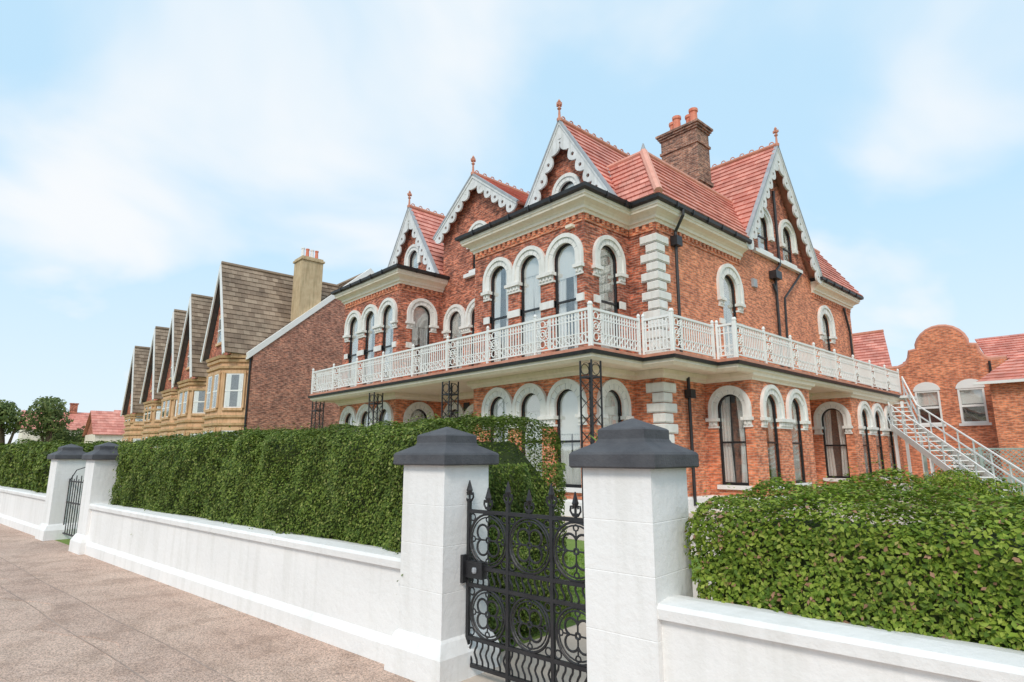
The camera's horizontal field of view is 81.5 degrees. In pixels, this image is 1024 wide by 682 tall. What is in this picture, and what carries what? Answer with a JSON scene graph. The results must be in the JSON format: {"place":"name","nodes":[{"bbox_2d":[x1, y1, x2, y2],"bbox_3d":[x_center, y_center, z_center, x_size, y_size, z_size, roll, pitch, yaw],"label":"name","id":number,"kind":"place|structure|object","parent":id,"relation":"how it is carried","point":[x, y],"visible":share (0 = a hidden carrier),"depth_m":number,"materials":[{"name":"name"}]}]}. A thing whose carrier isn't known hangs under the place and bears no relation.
{"place":"outdoors","nodes":[
{"label":"outdoors","id":0,"kind":"place"},
{"bbox_2d":[21,410,89,429],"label":"roof tiles","id":1,"kind":"object","parent":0,"point":[80,419],"visible":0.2,"depth_m":99.13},
{"bbox_2d":[132,348,149,412],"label":"roof tiles","id":2,"kind":"object","parent":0,"point":[141,356],"visible":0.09,"depth_m":51.71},
{"bbox_2d":[154,329,168,398],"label":"roof tiles","id":3,"kind":"object","parent":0,"point":[160,340],"visible":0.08,"depth_m":47.09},
{"bbox_2d":[0,524,414,681],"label":"pavement","id":4,"kind":"structure","parent":0,"point":[66,615],"depth_m":5.37,"materials":[{"name":"stone"}]},
{"bbox_2d":[0,491,44,535],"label":"wall","id":5,"kind":"structure","parent":4,"relation":"on","point":[22,513],"depth_m":13.12,"materials":[{"name":"white paint"}]},
{"bbox_2d":[0,486,45,499],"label":"coping","id":6,"kind":"object","parent":5,"relation":"on","point":[28,493],"visible":0.77,"depth_m":13.29,"materials":[{"name":"white paint"}]},
{"bbox_2d":[35,459,85,540],"bbox_3d":[-8.948,3.158,11.852,0.625,1.580,0.625,-9,-14,40],"label":"shaft","id":7,"kind":"object","parent":4,"relation":"on","point":[51,526],"visible":0.69,"depth_m":11.66,"materials":[{"name":"white paint"}]},
{"bbox_2d":[47,444,85,458],"bbox_3d":[-8.948,2.237,12.029,0.605,0.305,0.605,-9,-14,40],"label":"cap","id":8,"kind":"object","parent":7,"relation":"on","point":[70,451],"visible":0.84,"depth_m":11.85,"materials":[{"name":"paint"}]},
{"bbox_2d":[62,467,84,536],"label":"wrought iron gate","id":9,"kind":"structure","parent":7,"relation":"attached to","point":[71,502],"depth_m":11.37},
{"bbox_2d":[68,460,123,554],"bbox_3d":[-7.128,2.860,10.301,0.625,1.580,0.625,-9,-14,40],"label":"shaft","id":10,"kind":"object","parent":4,"relation":"on","point":[99,480],"visible":0.46,"depth_m":10.13,"materials":[{"name":"white paint"}]},
{"bbox_2d":[82,442,127,459],"bbox_3d":[-7.128,1.939,10.478,0.605,0.305,0.605,-9,-14,40],"label":"cap","id":11,"kind":"object","parent":10,"relation":"on","point":[104,451],"visible":0.73,"depth_m":10.28,"materials":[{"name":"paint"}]},
{"bbox_2d":[84,509,399,663],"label":"wall","id":12,"kind":"structure","parent":4,"relation":"on","point":[350,605],"depth_m":5.98,"materials":[{"name":"white paint"}]},
{"bbox_2d":[89,502,400,568],"bbox_3d":[-3.891,2.278,7.432,8.241,0.093,0.295,-9,-14,40],"label":"coping","id":13,"kind":"object","parent":12,"relation":"on","point":[359,552],"visible":0.86,"depth_m":6.03,"materials":[{"name":"white paint"}]},
{"bbox_2d":[384,465,499,681],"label":"shaft","id":14,"kind":"object","parent":4,"relation":"on","point":[427,642],"visible":0.81,"depth_m":4.48,"materials":[{"name":"white paint"}]},
{"bbox_2d":[393,427,498,465],"bbox_3d":[-0.533,0.857,4.861,0.605,0.305,0.605,-9,-14,40],"label":"cap","id":15,"kind":"object","parent":14,"relation":"on","point":[447,446],"visible":1,"depth_m":4.69,"materials":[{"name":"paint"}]},
{"bbox_2d":[460,480,586,681],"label":"wrought iron gate","id":16,"kind":"structure","parent":14,"relation":"attached to","point":[472,567],"depth_m":4.14,"materials":[{"name":"metal"}]},
{"bbox_2d":[583,468,692,681],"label":"shaft","id":17,"kind":"object","parent":4,"relation":"on","point":[637,569],"visible":0.77,"depth_m":3.43,"materials":[{"name":"white paint"}]},
{"bbox_2d":[569,418,698,468],"bbox_3d":[0.767,0.641,3.740,0.585,0.305,0.585,-9,-14,40],"label":"cap","id":18,"kind":"object","parent":17,"relation":"on","point":[632,443],"visible":1,"depth_m":3.57,"materials":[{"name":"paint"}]},
{"bbox_2d":[661,620,979,681],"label":"wall","id":19,"kind":"structure","parent":4,"relation":"on","point":[694,654],"depth_m":2.93,"materials":[{"name":"white paint"}]},
{"bbox_2d":[657,595,1023,681],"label":"coping","id":20,"kind":"object","parent":19,"relation":"on","point":[969,660],"visible":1,"depth_m":2.67,"materials":[{"name":"white paint"}]},
{"bbox_2d":[222,264,351,353],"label":"roof tiles","id":21,"kind":"object","parent":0,"point":[266,299],"visible":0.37,"depth_m":36.87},
{"bbox_2d":[0,0,1023,443],"label":"sky","id":22,"kind":"structure","parent":0,"point":[147,146],"materials":[{"name":"blue"}]},
{"bbox_2d":[56,514,1021,651],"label":"garden lawn","id":23,"kind":"structure","parent":0,"point":[570,543],"depth_m":8.40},
{"bbox_2d":[0,399,37,443],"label":"distant tree","id":24,"kind":"object","parent":23,"relation":"on","point":[13,420],"visible":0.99,"depth_m":74.23,"materials":[{"name":"green plant"}]},
{"bbox_2d":[0,437,129,492],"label":"privet hedge","id":25,"kind":"object","parent":23,"relation":"on","point":[24,465],"visible":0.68,"depth_m":14.20,"materials":[{"name":"green plant"}]},
{"bbox_2d":[176,384,205,435],"bbox_3d":[-21.610,6.048,39.998,1.250,6.450,4.600,10,-15,-42],"label":"bay window","id":26,"kind":"structure","parent":23,"relation":"on","point":[190,424],"depth_m":38.94,"materials":[{"name":"stone"}]},
{"bbox_2d":[176,390,193,435],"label":"bay columns","id":27,"kind":"structure","parent":26,"relation":"attached to","point":[191,404],"depth_m":39.08,"materials":[{"name":"stone"}]},
{"bbox_2d":[174,379,206,429],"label":"bay mouldings","id":28,"kind":"object","parent":26,"relation":"attached to","point":[185,382],"visible":0.53,"depth_m":39.16,"materials":[{"name":"stone"}]},
{"bbox_2d":[108,423,345,524],"bbox_3d":[-4.490,2.295,9.111,5.127,1.981,1.971,-9,-14,40],"label":"privet hedge","id":29,"kind":"object","parent":23,"relation":"on","point":[192,475],"visible":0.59,"depth_m":8.20,"materials":[{"name":"green plant"}]},
{"bbox_2d":[231,353,245,357],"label":"walls","id":30,"kind":"structure","parent":23,"relation":"on","point":[234,355],"depth_m":34.61,"materials":[{"name":"stone"}]},
{"bbox_2d":[209,307,230,358],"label":"walls","id":31,"kind":"structure","parent":30,"relation":"on","point":[215,351],"depth_m":36.97,"materials":[{"name":"red brick"}]},
{"bbox_2d":[246,275,368,445],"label":"walls","id":32,"kind":"structure","parent":23,"relation":"on","point":[284,365],"depth_m":36.31,"materials":[{"name":"brown brick"}]},
{"bbox_2d":[204,358,249,436],"bbox_3d":[-17.354,4.776,35.513,1.250,7.250,4.600,10,-15,-42],"label":"bay window","id":33,"kind":"structure","parent":32,"relation":"attached to","point":[219,411],"depth_m":34.49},
{"bbox_2d":[201,355,250,426],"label":"bay mouldings","id":34,"kind":"object","parent":33,"relation":"attached to","point":[214,360],"visible":0.65,"depth_m":34.74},
{"bbox_2d":[203,315,246,430],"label":"stone sills","id":35,"kind":"structure","parent":34,"relation":"on","point":[216,409],"depth_m":34.70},
{"bbox_2d":[203,318,243,432],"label":"window frames","id":36,"kind":"structure","parent":35,"relation":"attached to","point":[241,390],"depth_m":34.60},
{"bbox_2d":[203,319,220,433],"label":"window panes","id":37,"kind":"object","parent":36,"relation":"in","point":[215,386],"visible":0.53,"depth_m":35.67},
{"bbox_2d":[225,375,241,406],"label":"curtains","id":38,"kind":"object","parent":36,"relation":"attached to","point":[228,387],"visible":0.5,"depth_m":34.50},
{"bbox_2d":[229,375,242,406],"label":"window panes","id":39,"kind":"object","parent":36,"relation":"in","point":[234,394],"visible":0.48,"depth_m":34.50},
{"bbox_2d":[201,372,246,433],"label":"bay columns","id":40,"kind":"structure","parent":35,"relation":"on","point":[223,389],"depth_m":34.58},
{"bbox_2d":[203,264,339,360],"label":"roof deck","id":41,"kind":"structure","parent":32,"relation":"on","point":[212,328],"depth_m":37.28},
{"bbox_2d":[200,264,224,362],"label":"bargeboards","id":42,"kind":"object","parent":41,"relation":"attached to","point":[211,311],"visible":1,"depth_m":36.70,"materials":[{"name":"white paint"}]},
{"bbox_2d":[221,261,361,286],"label":"ridge tiles","id":43,"kind":"object","parent":41,"relation":"on","point":[270,272],"visible":0.65,"depth_m":38.82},
{"bbox_2d":[290,255,324,320],"bbox_3d":[-13.261,-2.334,38.250,1.560,6.050,1.410,10,-15,-42],"label":"chimney","id":44,"kind":"object","parent":32,"relation":"on","point":[307,284],"visible":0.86,"depth_m":37.98,"materials":[{"name":"beige stone"}]},
{"bbox_2d":[246,268,373,358],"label":"parapet","id":45,"kind":"structure","parent":32,"relation":"on","point":[283,330],"depth_m":36.76,"materials":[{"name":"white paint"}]},
{"bbox_2d":[231,408,573,642],"bbox_3d":[-1.279,1.773,6.435,3.839,1.987,2.061,-10,-15,41],"label":"privet hedge","id":46,"kind":"object","parent":23,"relation":"on","point":[321,482],"visible":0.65,"depth_m":5.68,"materials":[{"name":"green plant"}]},
{"bbox_2d":[554,483,909,516],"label":"plinth","id":47,"kind":"structure","parent":23,"relation":"on","point":[691,506],"depth_m":16.73,"materials":[{"name":"white paint"}]},
{"bbox_2d":[684,455,1023,650],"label":"privet hedge","id":48,"kind":"object","parent":23,"relation":"on","point":[953,581],"visible":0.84,"depth_m":2.96,"materials":[{"name":"green plant"}]},
{"bbox_2d":[883,327,1023,494],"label":"walls","id":49,"kind":"structure","parent":23,"relation":"on","point":[945,360],"depth_m":27.71,"materials":[{"name":"orange brick"}]},
{"bbox_2d":[853,332,1023,381],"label":"roof tiles","id":50,"kind":"object","parent":49,"relation":"on","point":[1012,367],"visible":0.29,"depth_m":28.49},
{"bbox_2d":[886,324,1006,368],"bbox_3d":[20.516,0.239,28.630,0.257,2.057,5.000,10,-15,-42],"label":"coping","id":51,"kind":"object","parent":49,"relation":"on","point":[966,338],"visible":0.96,"depth_m":28.21,"materials":[{"name":"brick"}]},
{"bbox_2d":[913,379,984,391],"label":"arch heads","id":52,"kind":"object","parent":49,"relation":"attached to","point":[930,386],"visible":0.93,"depth_m":28.25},
{"bbox_2d":[918,389,990,463],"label":"blinds","id":53,"kind":"object","parent":49,"relation":"attached to","point":[967,397],"visible":0.69,"depth_m":27.62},
{"bbox_2d":[915,387,995,475],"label":"window frames","id":54,"kind":"structure","parent":49,"relation":"attached to","point":[961,406],"depth_m":27.50,"materials":[{"name":"white paint"}]},
{"bbox_2d":[920,403,992,475],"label":"window backs","id":55,"kind":"object","parent":49,"relation":"attached to","point":[976,413],"depth_m":27.74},
{"bbox_2d":[923,447,1023,498],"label":"lattice garden fence","id":56,"kind":"object","parent":23,"relation":"on","point":[982,461],"visible":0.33,"depth_m":21.17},
{"bbox_2d":[502,547,714,644],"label":"lawn grass","id":57,"kind":"structure","parent":0,"point":[581,555],"depth_m":7.90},
{"bbox_2d":[460,493,953,681],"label":"garden path","id":58,"kind":"structure","parent":0,"point":[488,677],"depth_m":4.84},
{"bbox_2d":[310,359,602,517],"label":"iron columns","id":59,"kind":"structure","parent":58,"relation":"on","point":[590,376],"depth_m":14.97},
{"bbox_2d":[339,225,905,499],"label":"walls","id":60,"kind":"structure","parent":58,"relation":"on","point":[698,271],"depth_m":19.07,"materials":[{"name":"red brick"}]},
{"bbox_2d":[341,147,809,388],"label":"walls","id":61,"kind":"structure","parent":60,"relation":"on","point":[459,289],"depth_m":21.14,"materials":[{"name":"red brick"}]},
{"bbox_2d":[345,213,850,313],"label":"brick dentils","id":62,"kind":"object","parent":61,"relation":"attached to","point":[717,253],"visible":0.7,"depth_m":19.15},
{"bbox_2d":[394,123,814,277],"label":"roof deck","id":63,"kind":"structure","parent":61,"relation":"on","point":[792,218],"depth_m":24.93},
{"bbox_2d":[339,172,897,428],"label":"arch surrounds","id":64,"kind":"object","parent":61,"relation":"attached to","point":[548,403],"visible":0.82,"depth_m":19.32,"materials":[{"name":"stone"}]},
{"bbox_2d":[342,179,893,418],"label":"arch joints","id":65,"kind":"object","parent":64,"relation":"attached to","point":[571,384],"visible":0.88,"depth_m":19.97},
{"bbox_2d":[411,124,862,296],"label":"roof tiles","id":66,"kind":"object","parent":61,"relation":"on","point":[738,183],"visible":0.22,"depth_m":21.62,"materials":[{"name":"tile"}]},
{"bbox_2d":[411,116,774,218],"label":"ridge tiles","id":67,"kind":"object","parent":66,"relation":"on","point":[622,152],"visible":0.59,"depth_m":24.70,"materials":[{"name":"ceramic"}]},
{"bbox_2d":[407,99,778,207],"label":"finials","id":68,"kind":"object","parent":66,"relation":"on","point":[559,106],"visible":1,"depth_m":24.04,"materials":[{"name":"ceramic"}]},
{"bbox_2d":[340,190,857,296],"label":"gutter brackets","id":69,"kind":"object","parent":66,"relation":"attached to","point":[606,196],"visible":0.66,"depth_m":19.09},
{"bbox_2d":[388,120,821,274],"bbox_3d":[2.600,-5.527,23.229,9.120,5.040,20.221,47,-48,-75],"label":"verge flashing","id":70,"kind":"object","parent":66,"relation":"attached to","point":[753,213],"visible":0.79,"depth_m":22.74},
{"bbox_2d":[389,121,822,283],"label":"bargeboards","id":71,"kind":"object","parent":66,"relation":"attached to","point":[562,139],"visible":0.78,"depth_m":23.33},
{"bbox_2d":[655,118,713,188],"bbox_3d":[6.939,-5.751,23.468,1.200,5.370,1.900,10,-15,-42],"label":"chimney","id":72,"kind":"object","parent":66,"relation":"on","point":[685,147],"visible":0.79,"depth_m":23.26,"materials":[{"name":"brick"}]},
{"bbox_2d":[606,148,819,253],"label":"ridge tiles","id":73,"kind":"object","parent":66,"relation":"attached to","point":[645,154],"visible":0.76,"depth_m":19.54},
{"bbox_2d":[344,292,836,358],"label":"string bands","id":74,"kind":"object","parent":60,"relation":"attached to","point":[550,305],"visible":0.72,"depth_m":18.51,"materials":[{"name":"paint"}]},
{"bbox_2d":[334,188,859,309],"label":"cornice","id":75,"kind":"structure","parent":60,"relation":"attached to","point":[584,200],"depth_m":18.92,"materials":[{"name":"beige paint"}]},
{"bbox_2d":[331,181,863,299],"bbox_3d":[4.215,-2.128,27.983,19.240,0.157,16.410,10,-15,-42],"label":"gutter","id":76,"kind":"object","parent":75,"relation":"attached to","point":[615,199],"visible":0.43,"depth_m":18.73,"materials":[{"name":"black metal"}]},
{"bbox_2d":[310,353,899,400],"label":"balcony slab","id":77,"kind":"structure","parent":60,"relation":"attached to","point":[436,389],"depth_m":18.06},
{"bbox_2d":[308,348,900,397],"bbox_3d":[4.177,2.490,26.292,19.520,0.087,17.860,10,-15,-42],"label":"balcony gutter","id":78,"kind":"object","parent":77,"relation":"attached to","point":[619,355],"visible":0.77,"depth_m":16.98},
{"bbox_2d":[309,345,902,395],"bbox_3d":[4.199,2.406,26.329,19.460,0.087,17.740,10,-15,-42],"label":"balcony edge","id":79,"kind":"object","parent":77,"relation":"on","point":[605,349],"visible":0.55,"depth_m":16.98,"materials":[{"name":"metal"}]},
{"bbox_2d":[311,301,900,393],"bbox_3d":[3.786,0.772,21.117,13.178,1.150,26.156,68,-68,-78],"label":"balcony railing","id":80,"kind":"object","parent":79,"relation":"on","point":[866,374],"visible":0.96,"depth_m":17.66,"materials":[{"name":"white paint"}]},
{"bbox_2d":[311,356,901,402],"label":"balcony fascia","id":81,"kind":"structure","parent":77,"relation":"attached to","point":[624,364],"depth_m":16.82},
{"bbox_2d":[335,364,899,405],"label":"ground cornice","id":82,"kind":"structure","parent":60,"relation":"attached to","point":[618,374],"depth_m":18.00,"materials":[{"name":"beige paint"}]},
{"bbox_2d":[343,229,897,436],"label":"capitals","id":83,"kind":"object","parent":60,"relation":"attached to","point":[543,279],"visible":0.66,"depth_m":18.62,"materials":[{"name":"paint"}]},
{"bbox_2d":[346,181,896,487],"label":"window frames","id":84,"kind":"structure","parent":60,"relation":"attached to","point":[615,304],"depth_m":18.93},
{"bbox_2d":[410,183,618,433],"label":"blinds","id":85,"kind":"object","parent":84,"relation":"attached to","point":[569,422],"visible":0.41,"depth_m":17.40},
{"bbox_2d":[347,218,894,481],"bbox_3d":[4.366,-0.155,21.670,23.598,10.160,10.109,0,-11,2],"label":"window glass","id":86,"kind":"object","parent":84,"relation":"in","point":[607,284],"visible":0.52,"depth_m":22.70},
{"bbox_2d":[411,270,848,484],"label":"curtains","id":87,"kind":"object","parent":84,"relation":"attached to","point":[532,301],"visible":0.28,"depth_m":17.86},
{"bbox_2d":[412,268,842,481],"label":"window backs","id":88,"kind":"object","parent":60,"relation":"on","point":[735,433],"depth_m":18.02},
{"bbox_2d":[639,233,677,442],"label":"quoins","id":89,"kind":"object","parent":60,"relation":"attached to","point":[655,259],"visible":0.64,"depth_m":17.22,"materials":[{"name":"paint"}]},
{"bbox_2d":[463,247,897,492],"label":"sills","id":90,"kind":"structure","parent":60,"relation":"attached to","point":[769,256],"depth_m":22.43,"materials":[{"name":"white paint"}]},
{"bbox_2d":[670,191,853,505],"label":"downpipes","id":91,"kind":"object","parent":60,"relation":"attached to","point":[676,241],"visible":0.81,"depth_m":18.09,"materials":[{"name":"black metal"}]},
{"bbox_2d":[877,376,1023,496],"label":"external staircase","id":92,"kind":"structure","parent":58,"relation":"on","point":[960,461],"depth_m":22.62,"materials":[{"name":"metal"}]},
{"bbox_2d":[907,468,1023,504],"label":"garden shrub","id":93,"kind":"object","parent":58,"relation":"on","point":[957,481],"visible":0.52,"depth_m":17.78,"materials":[{"name":"green plant"}]},
{"bbox_3d":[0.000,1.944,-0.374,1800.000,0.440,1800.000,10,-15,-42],"label":"surface","id":94,"kind":"structure","parent":0,"visible":0},
{"bbox_2d":[24,396,73,442],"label":"distant tree","id":95,"kind":"object","parent":94,"relation":"on","point":[49,411],"visible":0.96,"depth_m":77.55,"materials":[{"name":"green plant"}]},
{"bbox_2d":[67,425,84,443],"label":"distant tree","id":96,"kind":"object","parent":94,"relation":"on","point":[79,439],"visible":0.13,"depth_m":80.73,"materials":[{"name":"green plant"}]},
{"bbox_2d":[84,434,123,442],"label":"walls","id":97,"kind":"structure","parent":94,"relation":"on","point":[92,437],"depth_m":73.27,"materials":[{"name":"beige paint"}]},
{"bbox_2d":[91,410,124,434],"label":"roof tiles","id":98,"kind":"object","parent":97,"relation":"on","point":[111,422],"visible":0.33,"depth_m":74.60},
{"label":"walls","id":99,"kind":"object","parent":94,"relation":"on","visible":0},
{"bbox_2d":[175,306,208,382],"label":"roof deck","id":100,"kind":"structure","parent":99,"relation":"on","point":[182,356],"depth_m":41.70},
{"bbox_2d":[172,296,191,383],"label":"bargeboards","id":101,"kind":"object","parent":100,"relation":"attached to","point":[190,337],"visible":1,"depth_m":40.82,"materials":[{"name":"white paint"}]},
{"bbox_2d":[191,296,212,376],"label":"roof tiles","id":102,"kind":"object","parent":100,"relation":"attached to","point":[201,309],"visible":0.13,"depth_m":40.34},
{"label":"walls","id":103,"kind":"object","parent":94,"relation":"on","visible":0},
{"bbox_2d":[160,391,177,435],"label":"bay window","id":104,"kind":"structure","parent":103,"relation":"attached to","point":[171,426],"depth_m":42.21,"materials":[{"name":"stone"}]},
{"bbox_2d":[158,389,178,431],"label":"bay mouldings","id":105,"kind":"object","parent":104,"relation":"attached to","point":[168,392],"visible":0.39,"depth_m":42.31,"materials":[{"name":"stone"}]},
{"bbox_2d":[159,328,179,391],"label":"roof deck","id":106,"kind":"structure","parent":103,"relation":"on","point":[166,367],"depth_m":44.85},
{"bbox_2d":[157,312,173,392],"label":"bargeboards","id":107,"kind":"object","parent":106,"relation":"attached to","point":[172,327],"visible":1,"depth_m":44.27,"materials":[{"name":"white paint"}]},
{"bbox_2d":[174,312,185,386],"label":"roof tiles","id":108,"kind":"object","parent":106,"relation":"attached to","point":[179,319],"visible":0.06,"depth_m":43.77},
{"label":"walls","id":109,"kind":"object","parent":94,"relation":"on","visible":0},
{"bbox_2d":[141,336,165,402],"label":"roof deck","id":110,"kind":"structure","parent":109,"relation":"on","point":[147,382],"depth_m":48.38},
{"bbox_2d":[140,328,154,403],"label":"bargeboards","id":111,"kind":"object","parent":110,"relation":"attached to","point":[153,341],"visible":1,"depth_m":47.65,"materials":[{"name":"white paint"}]},
{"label":"walls","id":112,"kind":"object","parent":94,"relation":"on","visible":0},
{"bbox_2d":[122,352,146,414],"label":"roof deck","id":113,"kind":"structure","parent":112,"relation":"on","point":[127,398],"depth_m":53.10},
{"bbox_2d":[120,348,134,416],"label":"bargeboards","id":114,"kind":"object","parent":113,"relation":"attached to","point":[132,360],"visible":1,"depth_m":52.52,"materials":[{"name":"white paint"}]},
{"bbox_3d":[6.939,-8.412,23.980,0.900,0.050,1.600,10,-15,-42],"label":"chimney","id":115,"kind":"object","parent":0,"visible":0},
{"bbox_2d":[669,107,697,129],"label":"chimney pots","id":116,"kind":"object","parent":115,"relation":"on","point":[690,116],"visible":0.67,"depth_m":23.95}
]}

